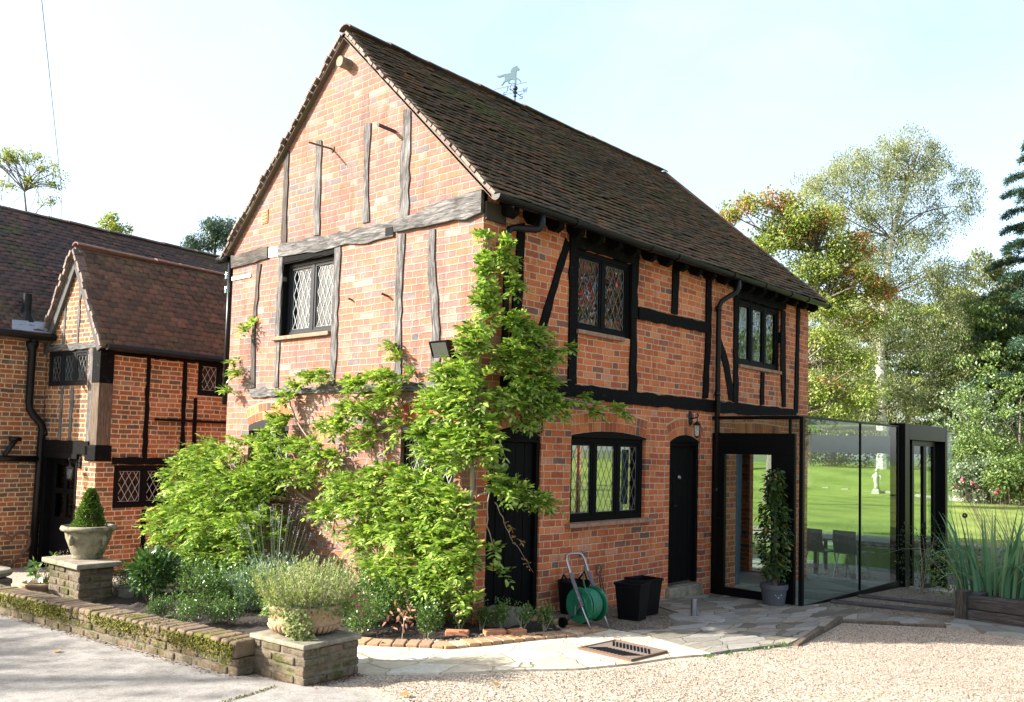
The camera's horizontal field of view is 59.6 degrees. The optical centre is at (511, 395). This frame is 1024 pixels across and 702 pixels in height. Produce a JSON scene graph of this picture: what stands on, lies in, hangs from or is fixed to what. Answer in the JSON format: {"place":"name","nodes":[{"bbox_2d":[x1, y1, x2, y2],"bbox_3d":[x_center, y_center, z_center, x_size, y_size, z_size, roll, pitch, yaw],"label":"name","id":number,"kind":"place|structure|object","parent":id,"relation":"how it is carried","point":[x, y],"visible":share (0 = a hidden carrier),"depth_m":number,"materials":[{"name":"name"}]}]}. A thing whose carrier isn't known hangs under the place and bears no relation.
{"place":"outdoors","nodes":[
{"label":"outdoors","id":0,"kind":"place"},
{"bbox_2d":[0,613,380,701],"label":"driveway","id":1,"kind":"structure","parent":0,"point":[34,667],"depth_m":6.38,"materials":[{"name":"concrete"}]},
{"bbox_2d":[0,584,255,675],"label":"garden wall","id":2,"kind":"structure","parent":1,"relation":"on","point":[231,652],"depth_m":7.26,"materials":[{"name":"brick"}]},
{"bbox_2d":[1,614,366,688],"bbox_3d":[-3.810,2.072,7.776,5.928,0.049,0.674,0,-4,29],"label":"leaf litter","id":3,"kind":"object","parent":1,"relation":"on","point":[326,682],"visible":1,"depth_m":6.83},
{"bbox_2d":[0,0,1023,459],"label":"sky","id":4,"kind":"structure","parent":0,"point":[169,115],"materials":[{"name":"white"}]},
{"bbox_2d":[7,567,1023,701],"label":"gravel","id":5,"kind":"structure","parent":0,"point":[18,575],"depth_m":6.86,"materials":[{"name":"gravel"}]},
{"bbox_2d":[0,566,13,585],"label":"stone planter","id":6,"kind":"object","parent":5,"relation":"on","point":[5,572],"depth_m":9.24,"materials":[{"name":"stone"}]},
{"bbox_2d":[0,531,30,567],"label":"heart ornament","id":7,"kind":"object","parent":5,"relation":"on","point":[3,562],"visible":0.87,"depth_m":13.97,"materials":[{"name":"metal"}]},
{"bbox_2d":[20,579,48,592],"bbox_3d":[-5.132,2.117,9.793,0.470,0.150,0.470,-2,-5,42],"label":"dish planter","id":8,"kind":"object","parent":5,"relation":"on","point":[35,585],"visible":0.46,"depth_m":9.60,"materials":[{"name":"stone"}]},
{"bbox_2d":[24,551,56,583],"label":"young shrub","id":9,"kind":"object","parent":8,"relation":"in","point":[41,580],"visible":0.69,"depth_m":9.74,"materials":[{"name":"green plant"}]},
{"bbox_2d":[42,555,121,602],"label":"brick pier","id":10,"kind":"structure","parent":5,"relation":"on","point":[90,580],"depth_m":9.31,"materials":[{"name":"brick"}]},
{"bbox_2d":[59,523,117,559],"bbox_3d":[-4.562,1.576,9.621,0.570,0.350,0.570,-2,-5,42],"label":"stone urn","id":11,"kind":"object","parent":10,"relation":"on","point":[86,543],"visible":0.94,"depth_m":9.45,"materials":[{"name":"stone"}]},
{"bbox_2d":[68,487,109,526],"bbox_3d":[-4.551,1.226,9.646,0.413,0.471,0.435,-2,-5,42],"label":"topiary cone","id":12,"kind":"object","parent":11,"relation":"in","point":[89,511],"visible":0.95,"depth_m":9.58,"materials":[{"name":"green plant"}]},
{"bbox_2d":[250,629,361,685],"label":"brick pier","id":13,"kind":"structure","parent":5,"relation":"on","point":[322,657],"depth_m":6.49,"materials":[{"name":"stone"}]},
{"bbox_2d":[267,597,341,634],"bbox_3d":[-1.568,1.681,6.770,0.557,0.215,0.557,-2,-5,42],"label":"stone planter","id":14,"kind":"object","parent":13,"relation":"on","point":[329,624],"visible":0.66,"depth_m":6.57,"materials":[{"name":"stone"}]},
{"bbox_2d":[249,549,390,641],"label":"planter herbs","id":15,"kind":"object","parent":14,"relation":"in","point":[303,591],"visible":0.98,"depth_m":6.64,"materials":[{"name":"green plant"}]},
{"bbox_2d":[358,616,607,648],"bbox_3d":[-0.352,2.182,8.087,2.565,0.070,0.944,4,-4,-35],"label":"brick edging","id":16,"kind":"object","parent":5,"relation":"on","point":[574,629],"visible":0.69,"depth_m":7.80,"materials":[{"name":"brick"}]},
{"bbox_2d":[793,616,950,645],"bbox_3d":[3.565,2.493,9.472,3.014,0.195,0.787,4,-4,-38],"label":"timber edging","id":17,"kind":"object","parent":5,"relation":"on","point":[817,631],"visible":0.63,"depth_m":9.97,"materials":[{"name":"brown wood"}]},
{"bbox_2d":[820,587,954,622],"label":"gravel","id":18,"kind":"structure","parent":5,"relation":"on","point":[911,593],"depth_m":11.95,"materials":[{"name":"stone"}]},
{"bbox_2d":[830,599,953,615],"bbox_3d":[4.812,2.728,11.361,1.446,0.095,0.220,0,-4,28],"label":"timber sleeper","id":19,"kind":"object","parent":18,"relation":"on","point":[907,608],"visible":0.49,"depth_m":11.29,"materials":[{"name":"wood"}]},
{"bbox_2d":[857,594,954,607],"bbox_3d":[5.414,2.808,12.006,1.452,0.095,0.220,-1,-4,32],"label":"timber sleeper","id":20,"kind":"object","parent":18,"relation":"on","point":[931,603],"visible":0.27,"depth_m":12.01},
{"bbox_2d":[889,517,953,593],"bbox_3d":[6.004,2.339,13.102,0.882,1.143,0.908,0,-4,19],"label":"planter shrub","id":21,"kind":"object","parent":18,"relation":"on","point":[923,585],"visible":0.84,"depth_m":13.07,"materials":[{"name":"green plant"}]},
{"bbox_2d":[917,534,997,600],"bbox_3d":[6.247,2.416,12.480,1.129,0.986,1.108,-2,-5,42],"label":"planter shrub","id":22,"kind":"object","parent":18,"relation":"on","point":[941,571],"visible":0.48,"depth_m":12.46,"materials":[{"name":"green plant"}]},
{"bbox_2d":[955,584,1023,626],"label":"sleeper planter","id":23,"kind":"object","parent":18,"relation":"on","point":[981,606],"visible":0.73,"depth_m":10.52,"materials":[{"name":"wood"}]},
{"bbox_2d":[885,501,1023,598],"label":"strap leaf plant","id":24,"kind":"object","parent":23,"relation":"on","point":[988,581],"visible":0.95,"depth_m":11.06,"materials":[{"name":"plant"}]},
{"bbox_2d":[943,508,1023,593],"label":"strap leaf plant","id":25,"kind":"object","parent":23,"relation":"on","point":[1020,554],"visible":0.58,"depth_m":11.10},
{"bbox_2d":[960,467,1022,583],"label":"wispy stems","id":26,"kind":"object","parent":23,"relation":"in","point":[991,518],"visible":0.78,"depth_m":11.50,"materials":[{"name":"green plant"}]},
{"bbox_2d":[355,629,709,674],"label":"path","id":27,"kind":"structure","parent":0,"point":[561,654],"depth_m":7.31,"materials":[{"name":"concrete"}]},
{"bbox_2d":[578,639,667,661],"bbox_3d":[0.947,2.180,7.640,0.570,0.023,0.510,-2,-5,45],"label":"drain cover","id":28,"kind":"object","parent":27,"relation":"on","point":[623,650],"visible":1,"depth_m":7.61,"materials":[{"name":"metal"}]},
{"bbox_2d":[629,593,944,654],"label":"pavement","id":29,"kind":"structure","parent":0,"point":[750,623],"depth_m":9.64,"materials":[{"name":"stone"}]},
{"bbox_2d":[668,612,724,622],"bbox_3d":[1.971,2.389,9.538,0.600,0.038,0.600,-2,-5,42],"label":"round stone","id":30,"kind":"object","parent":29,"relation":"on","point":[702,617],"visible":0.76,"depth_m":9.50,"materials":[{"name":"stone"}]},
{"bbox_2d":[760,582,787,605],"bbox_3d":[3.265,2.485,11.142,0.344,0.268,0.344,-2,-5,42],"label":"plant pot","id":31,"kind":"object","parent":29,"relation":"on","point":[773,595],"visible":0.98,"depth_m":11.02,"materials":[{"name":"grey plastic"}]},
{"bbox_2d":[751,468,794,585],"bbox_3d":[3.289,1.651,11.185,0.561,1.484,0.558,-2,-5,42],"label":"column shrub","id":32,"kind":"object","parent":31,"relation":"on","point":[773,491],"visible":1,"depth_m":11.11,"materials":[{"name":"green plant"}]},
{"bbox_2d":[741,554,996,604],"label":"terrace","id":33,"kind":"structure","parent":0,"point":[819,586],"depth_m":14.53,"materials":[{"name":"stone"}]},
{"bbox_2d":[807,528,839,575],"bbox_3d":[5.571,2.827,16.166,0.548,0.842,0.462,4,-4,-36],"label":"garden chair","id":34,"kind":"object","parent":33,"relation":"on","point":[814,541],"visible":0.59,"depth_m":15.98,"materials":[{"name":"metal"}]},
{"bbox_2d":[710,415,952,605],"bbox_3d":[3.987,1.833,15.058,4.750,2.770,6.405,-2,-5,42],"label":"glass porch","id":35,"kind":"object","parent":33,"relation":"on","point":[902,444],"visible":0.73,"depth_m":13.82,"materials":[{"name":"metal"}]},
{"bbox_2d":[710,433,796,604],"bbox_3d":[3.115,1.579,11.638,1.170,2.170,0.135,-2,-5,42],"label":"door","id":36,"kind":"structure","parent":35,"relation":"in","point":[782,447],"depth_m":11.64,"materials":[{"name":"metal"}]},
{"bbox_2d":[910,440,935,587],"bbox_3d":[6.761,1.987,14.749,0.104,2.470,1.820,-2,-5,42],"label":"portal door","id":37,"kind":"structure","parent":35,"relation":"in","point":[923,444],"depth_m":14.87,"materials":[{"name":"metal"}]},
{"bbox_2d":[833,530,869,578],"bbox_3d":[6.026,2.823,15.890,0.548,0.842,0.462,5,-5,-42],"label":"garden chair","id":38,"kind":"object","parent":33,"relation":"on","point":[844,542],"visible":0.94,"depth_m":15.74,"materials":[{"name":"metal"}]},
{"bbox_2d":[813,534,889,572],"bbox_3d":[6.441,2.978,16.492,1.600,0.660,0.900,-1,-4,32],"label":"garden table","id":39,"kind":"object","parent":33,"relation":"on","point":[869,540],"visible":0.27,"depth_m":16.50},
{"bbox_2d":[753,455,1020,579],"bbox_3d":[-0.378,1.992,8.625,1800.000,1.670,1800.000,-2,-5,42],"label":"ground","id":40,"kind":"structure","parent":0,"point":[879,558],"depth_m":18.04,"materials":[{"name":"green plant"}]},
{"bbox_2d":[0,145,71,218],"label":"acacia tree","id":41,"kind":"object","parent":40,"relation":"on","point":[9,158],"visible":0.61,"depth_m":34.01,"materials":[{"name":"green plant"}]},
{"bbox_2d":[95,210,133,234],"bbox_3d":[-15.223,-1.881,33.569,1.456,10.352,1.172,2,-3,-1],"label":"sapling","id":42,"kind":"object","parent":40,"relation":"on","point":[110,222],"visible":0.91,"depth_m":33.73,"materials":[{"name":"green plant"}]},
{"bbox_2d":[0,205,232,573],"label":"brick farmhouse","id":43,"kind":"object","parent":40,"relation":"on","point":[138,322],"visible":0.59,"depth_m":14.25,"materials":[{"name":"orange brick"}]},
{"bbox_2d":[38,452,79,567],"bbox_3d":[-7.088,1.819,14.026,1.060,1.820,0.180,-1,-4,35],"label":"door","id":44,"kind":"structure","parent":43,"relation":"in","point":[51,538],"depth_m":14.20,"materials":[{"name":"black paint"}]},
{"bbox_2d":[48,349,88,385],"bbox_3d":[-6.993,-0.427,14.140,1.140,0.560,0.070,-1,-4,35],"label":"window","id":45,"kind":"structure","parent":43,"relation":"in","point":[63,355],"depth_m":14.15,"materials":[{"name":"black glass"}]},
{"bbox_2d":[60,355,85,379],"bbox_3d":[-6.922,-0.419,14.243,1.060,0.520,0.060,-1,-4,35],"label":"net curtain","id":46,"kind":"object","parent":43,"relation":"attached to","point":[71,367],"visible":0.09,"depth_m":14.33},
{"bbox_2d":[112,465,172,507],"bbox_3d":[-5.858,1.438,14.167,0.070,0.660,1.040,-1,-4,35],"label":"window","id":47,"kind":"structure","parent":43,"relation":"in","point":[142,502],"depth_m":14.10,"materials":[{"name":"black paint"}]},
{"bbox_2d":[197,363,227,396],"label":"window","id":48,"kind":"structure","parent":43,"relation":"in","point":[218,375],"depth_m":15.22,"materials":[{"name":"black paint"}]},
{"bbox_2d":[178,214,236,253],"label":"pine tree","id":49,"kind":"object","parent":40,"relation":"on","point":[219,232],"visible":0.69,"depth_m":59.56,"materials":[{"name":"green plant"}]},
{"bbox_2d":[94,581,560,647],"bbox_3d":[-2.628,2.240,9.018,6.035,0.212,3.078,-1,-4,36],"label":"flowerbed","id":50,"kind":"object","parent":40,"relation":"on","point":[250,621],"visible":0.16,"depth_m":8.47,"materials":[{"name":"soil"}]},
{"bbox_2d":[112,581,133,597],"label":"stone kerb","id":51,"kind":"structure","parent":50,"relation":"on","point":[123,591],"depth_m":9.62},
{"bbox_2d":[112,561,144,589],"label":"flowering plant","id":52,"kind":"object","parent":50,"relation":"on","point":[124,573],"visible":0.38,"depth_m":9.68,"materials":[{"name":"green plant"}]},
{"bbox_2d":[123,541,186,608],"bbox_3d":[-3.595,1.818,8.990,0.651,0.694,0.613,-2,-5,42],"label":"shrub","id":53,"kind":"object","parent":50,"relation":"on","point":[163,572],"visible":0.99,"depth_m":8.91,"materials":[{"name":"green plant"}]},
{"bbox_2d":[143,592,177,617],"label":"box bush","id":54,"kind":"object","parent":50,"relation":"on","point":[160,606],"visible":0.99,"depth_m":8.40,"materials":[{"name":"green plant"}]},
{"bbox_2d":[166,593,210,622],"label":"box bush","id":55,"kind":"object","parent":50,"relation":"on","point":[194,610],"visible":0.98,"depth_m":8.18,"materials":[{"name":"green plant"}]},
{"bbox_2d":[171,555,243,612],"bbox_3d":[-3.059,1.878,8.913,0.682,0.559,0.674,5,-5,-43],"label":"box bush","id":56,"kind":"object","parent":50,"relation":"on","point":[210,586],"visible":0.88,"depth_m":8.83,"materials":[{"name":"green plant"}]},
{"bbox_2d":[132,433,293,579],"bbox_3d":[-3.587,1.375,10.745,2.657,1.876,1.420,-2,-5,42],"label":"leafy bush","id":57,"kind":"object","parent":50,"relation":"on","point":[224,517],"visible":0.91,"depth_m":10.47,"materials":[{"name":"green plant"}]},
{"bbox_2d":[203,590,248,624],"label":"box bush","id":58,"kind":"object","parent":50,"relation":"on","point":[216,607],"visible":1,"depth_m":8.25,"materials":[{"name":"green plant"}]},
{"bbox_2d":[233,563,291,614],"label":"box bush","id":59,"kind":"object","parent":50,"relation":"on","point":[247,586],"visible":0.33,"depth_m":8.73,"materials":[{"name":"green plant"}]},
{"bbox_2d":[221,503,321,610],"bbox_3d":[-2.461,1.649,9.185,0.997,1.082,1.075,2,-3,-10],"label":"lavender","id":60,"kind":"object","parent":50,"relation":"on","point":[240,589],"visible":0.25,"depth_m":9.08,"materials":[{"name":"green plant"}]},
{"bbox_2d":[314,566,377,623],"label":"box bush","id":61,"kind":"object","parent":50,"relation":"on","point":[362,584],"visible":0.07,"depth_m":8.47,"materials":[{"name":"green plant"}]},
{"bbox_2d":[342,585,389,633],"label":"box bush","id":62,"kind":"object","parent":50,"relation":"on","point":[353,624],"visible":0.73,"depth_m":7.95,"materials":[{"name":"green plant"}]},
{"bbox_2d":[355,570,412,623],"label":"box bush","id":63,"kind":"object","parent":50,"relation":"on","point":[377,586],"visible":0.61,"depth_m":8.43,"materials":[{"name":"green plant"}]},
{"bbox_2d":[392,574,456,624],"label":"box bush","id":64,"kind":"object","parent":50,"relation":"on","point":[412,599],"visible":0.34,"depth_m":8.36,"materials":[{"name":"green plant"}]},
{"bbox_2d":[215,227,634,625],"bbox_3d":[-1.302,0.391,10.621,5.176,3.889,3.269,-2,-5,42],"label":"wisteria","id":65,"kind":"object","parent":50,"relation":"on","point":[433,568],"visible":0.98,"depth_m":8.70,"materials":[{"name":"green plant"}]},
{"bbox_2d":[413,594,444,639],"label":"box bush","id":66,"kind":"object","parent":50,"relation":"on","point":[430,620],"visible":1,"depth_m":7.86,"materials":[{"name":"green plant"}]},
{"bbox_2d":[473,599,491,629],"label":"box bush","id":67,"kind":"object","parent":50,"relation":"on","point":[482,616],"visible":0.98,"depth_m":8.30,"materials":[{"name":"green plant"}]},
{"bbox_2d":[489,597,512,627],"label":"box bush","id":68,"kind":"object","parent":50,"relation":"on","point":[501,611],"visible":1,"depth_m":8.30,"materials":[{"name":"green plant"}]},
{"bbox_2d":[485,605,529,627],"bbox_3d":[-0.052,2.140,8.694,0.260,0.200,0.514,-1,-4,32],"label":"stone step","id":69,"kind":"object","parent":50,"relation":"on","point":[512,620],"visible":0.33,"depth_m":8.52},
{"bbox_2d":[513,600,535,628],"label":"box bush","id":70,"kind":"object","parent":50,"relation":"on","point":[523,615],"visible":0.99,"depth_m":8.33,"materials":[{"name":"green plant"}]},
{"bbox_2d":[534,598,556,630],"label":"box bush","id":71,"kind":"object","parent":50,"relation":"on","point":[545,616],"visible":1,"depth_m":8.37,"materials":[{"name":"green plant"}]},
{"bbox_2d":[216,23,831,624],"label":"brick cottage","id":72,"kind":"structure","parent":40,"relation":"on","point":[392,177],"depth_m":10.60,"materials":[{"name":"brick"}]},
{"bbox_2d":[242,420,288,501],"bbox_3d":[-3.030,0.804,11.156,0.980,1.000,0.170,-2,-5,42],"label":"window","id":73,"kind":"structure","parent":72,"relation":"in","point":[258,424],"depth_m":11.15,"materials":[{"name":"black paint"}]},
{"bbox_2d":[271,254,333,340],"bbox_3d":[-2.494,-1.169,10.853,1.200,0.970,0.195,-2,-5,42],"label":"window","id":74,"kind":"structure","parent":72,"relation":"in","point":[287,332],"depth_m":10.93,"materials":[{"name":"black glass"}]},
{"bbox_2d":[294,265,333,328],"bbox_3d":[-2.340,-1.186,10.921,1.020,0.880,0.089,-2,-5,42],"label":"net curtain","id":75,"kind":"object","parent":72,"relation":"hanging from","point":[322,298],"visible":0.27,"depth_m":11.08,"materials":[{"name":"fabric"}]},
{"bbox_2d":[401,420,455,518],"bbox_3d":[-0.861,0.746,9.210,0.910,1.000,0.170,-2,-5,42],"label":"window","id":76,"kind":"structure","parent":72,"relation":"in","point":[408,460],"depth_m":9.45,"materials":[{"name":"black paint"}]},
{"bbox_2d":[429,339,459,361],"bbox_3d":[-0.661,-0.435,8.906,0.250,0.233,0.248,-2,-5,42],"label":"floodlight","id":77,"kind":"object","parent":72,"relation":"attached to","point":[438,348],"visible":0.79,"depth_m":8.84,"materials":[{"name":"black plastic"}]},
{"bbox_2d":[494,66,526,104],"bbox_3d":[-0.021,-4.417,12.774,0.396,0.557,0.411,2,-3,-14],"label":"weather vane","id":78,"kind":"object","parent":72,"relation":"on","point":[511,75],"visible":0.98,"depth_m":12.75,"materials":[{"name":"grey metal"}]},
{"bbox_2d":[484,427,540,613],"bbox_3d":[-0.023,1.294,9.125,0.119,1.940,0.810,-2,-5,42],"label":"door","id":79,"kind":"structure","parent":72,"relation":"in","point":[524,458],"depth_m":9.20,"materials":[{"name":"black paint"}]},
{"bbox_2d":[576,250,629,341],"bbox_3d":[1.052,-1.131,10.345,0.155,0.960,1.080,-2,-5,42],"label":"window","id":80,"kind":"structure","parent":72,"relation":"in","point":[600,330],"depth_m":10.36,"materials":[{"name":"black paint"}]},
{"bbox_2d":[565,431,652,528],"bbox_3d":[1.116,0.959,10.351,0.190,1.073,1.630,-2,-5,42],"label":"window","id":81,"kind":"structure","parent":72,"relation":"in","point":[606,476],"depth_m":10.38,"materials":[{"name":"glass"}]},
{"bbox_2d":[668,435,699,583],"bbox_3d":[2.184,1.471,11.578,0.119,1.910,0.740,-2,-5,42],"label":"door","id":82,"kind":"structure","parent":72,"relation":"in","point":[683,474],"depth_m":11.64,"materials":[{"name":"black paint"}]},
{"bbox_2d":[735,454,741,584],"bbox_3d":[3.222,1.707,13.092,0.057,2.150,0.500,-2,-5,42],"label":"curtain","id":83,"kind":"object","parent":72,"relation":"hanging from","point":[738,511],"visible":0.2,"depth_m":13.24,"materials":[{"name":"fabric"}]},
{"bbox_2d":[739,306,768,362],"bbox_3d":[3.514,-0.876,13.345,0.089,0.910,1.310,-2,-5,42],"label":"curtain","id":84,"kind":"object","parent":72,"relation":"hanging from","point":[743,333],"visible":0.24,"depth_m":13.52,"materials":[{"name":"fabric"}]},
{"bbox_2d":[738,299,781,374],"bbox_3d":[3.639,-0.854,13.230,0.140,1.000,1.350,-2,-5,42],"label":"window","id":85,"kind":"structure","parent":72,"relation":"in","point":[747,363],"depth_m":13.35,"materials":[{"name":"black paint"}]},
{"bbox_2d":[535,605,679,631],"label":"gravel","id":86,"kind":"structure","parent":40,"relation":"on","point":[660,620],"depth_m":9.10,"materials":[{"name":"gravel"}]},
{"bbox_2d":[557,571,589,614],"bbox_3d":[0.653,2.087,9.442,0.356,0.430,0.356,2,-3,-3],"label":"rubber trug","id":87,"kind":"object","parent":86,"relation":"on","point":[565,586],"visible":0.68,"depth_m":9.34,"materials":[{"name":"black plastic"}]},
{"bbox_2d":[558,552,609,629],"bbox_3d":[0.653,1.929,9.107,0.488,0.717,1.409,2,-3,-7],"label":"hose reel","id":88,"kind":"object","parent":86,"relation":"on","point":[584,605],"visible":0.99,"depth_m":8.59,"materials":[{"name":"green plastic"}]},
{"bbox_2d":[614,579,651,620],"bbox_3d":[1.254,2.137,9.301,0.307,0.385,0.367,0,-4,30],"label":"storage bin","id":89,"kind":"object","parent":86,"relation":"on","point":[632,597],"visible":1,"depth_m":9.20,"materials":[{"name":"black plastic"}]},
{"bbox_2d":[624,575,663,615],"bbox_3d":[1.430,2.175,9.706,0.367,0.385,0.307,5,-5,-42],"label":"storage bin","id":90,"kind":"object","parent":86,"relation":"on","point":[654,596],"visible":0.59,"depth_m":9.64,"materials":[{"name":"black plastic"}]},
{"bbox_2d":[714,182,903,502],"bbox_3d":[9.989,-1.686,30.344,6.656,11.136,2.536,1,-3,0],"label":"maple tree","id":91,"kind":"object","parent":40,"relation":"on","point":[806,227],"visible":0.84,"depth_m":30.16,"materials":[{"name":"green plant"}]},
{"bbox_2d":[807,365,906,466],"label":"dense tree","id":92,"kind":"object","parent":40,"relation":"on","point":[830,458],"visible":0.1,"depth_m":50.69,"materials":[{"name":"green plant"}]},
{"bbox_2d":[753,526,1021,562],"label":"retaining wall","id":93,"kind":"structure","parent":40,"relation":"on","point":[916,543],"depth_m":17.32,"materials":[{"name":"stone"}]},
{"bbox_2d":[844,299,970,466],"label":"woodland tree","id":94,"kind":"object","parent":40,"relation":"on","point":[912,376],"visible":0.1,"depth_m":57.98,"materials":[{"name":"green plant"}]},
{"bbox_2d":[903,285,1023,468],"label":"woodland tree","id":95,"kind":"object","parent":40,"relation":"on","point":[1012,436],"visible":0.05,"depth_m":55.58,"materials":[{"name":"green plant"}]},
{"bbox_2d":[916,140,1023,433],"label":"cedar tree","id":96,"kind":"object","parent":40,"relation":"on","point":[1016,246],"visible":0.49,"depth_m":45.36,"materials":[{"name":"green plant"}]},
{"bbox_2d":[926,378,1023,474],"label":"garden shrub","id":97,"kind":"object","parent":40,"relation":"on","point":[939,415],"visible":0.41,"depth_m":37.07,"materials":[{"name":"green plant"}]},
{"bbox_2d":[948,361,1023,494],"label":"garden shrub","id":98,"kind":"object","parent":40,"relation":"on","point":[1004,415],"visible":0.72,"depth_m":35.21,"materials":[{"name":"green plant"}]},
{"bbox_2d":[753,461,1023,547],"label":"lawn","id":99,"kind":"structure","parent":0,"point":[835,506],"depth_m":29.89,"materials":[{"name":"plant"}]},
{"bbox_2d":[808,287,900,462],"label":"woodland tree","id":100,"kind":"object","parent":99,"relation":"on","point":[887,366],"visible":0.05,"depth_m":59.31,"materials":[{"name":"green plant"}]},
{"bbox_2d":[787,120,988,468],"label":"birch tree","id":101,"kind":"object","parent":99,"relation":"on","point":[881,346],"visible":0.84,"depth_m":45.09,"materials":[{"name":"green plant"}]},
{"bbox_2d":[822,487,1018,504],"bbox_3d":[16.969,4.084,35.953,0.300,0.284,11.986,4,-4,-38],"label":"stone edging","id":102,"kind":"object","parent":99,"relation":"on","point":[954,499],"visible":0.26,"depth_m":35.12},
{"bbox_2d":[906,291,1023,445],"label":"dense tree","id":103,"kind":"object","parent":99,"relation":"on","point":[980,322],"visible":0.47,"depth_m":45.02,"materials":[{"name":"green plant"}]},
{"bbox_2d":[933,245,1023,455],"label":"dense tree","id":104,"kind":"object","parent":99,"relation":"on","point":[991,278],"visible":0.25,"depth_m":48.17,"materials":[{"name":"green plant"}]},
{"bbox_2d":[947,451,1018,503],"bbox_3d":[17.883,3.278,34.168,2.898,2.311,2.224,1,-3,11],"label":"garden shrub","id":105,"kind":"object","parent":99,"relation":"on","point":[968,471],"visible":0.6,"depth_m":33.83,"materials":[{"name":"green plant"}]},
{"bbox_2d":[947,427,1023,496],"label":"garden shrub","id":106,"kind":"object","parent":99,"relation":"on","point":[964,447],"visible":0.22,"depth_m":34.80,"materials":[{"name":"green plant"}]},
{"bbox_2d":[972,450,1023,505],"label":"garden shrub","id":107,"kind":"object","parent":99,"relation":"on","point":[1010,471],"visible":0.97,"depth_m":32.75,"materials":[{"name":"green plant"}]},
{"bbox_2d":[946,618,1023,639],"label":"pavement","id":108,"kind":"structure","parent":0,"point":[1007,631],"depth_m":9.97,"materials":[{"name":"stone"}]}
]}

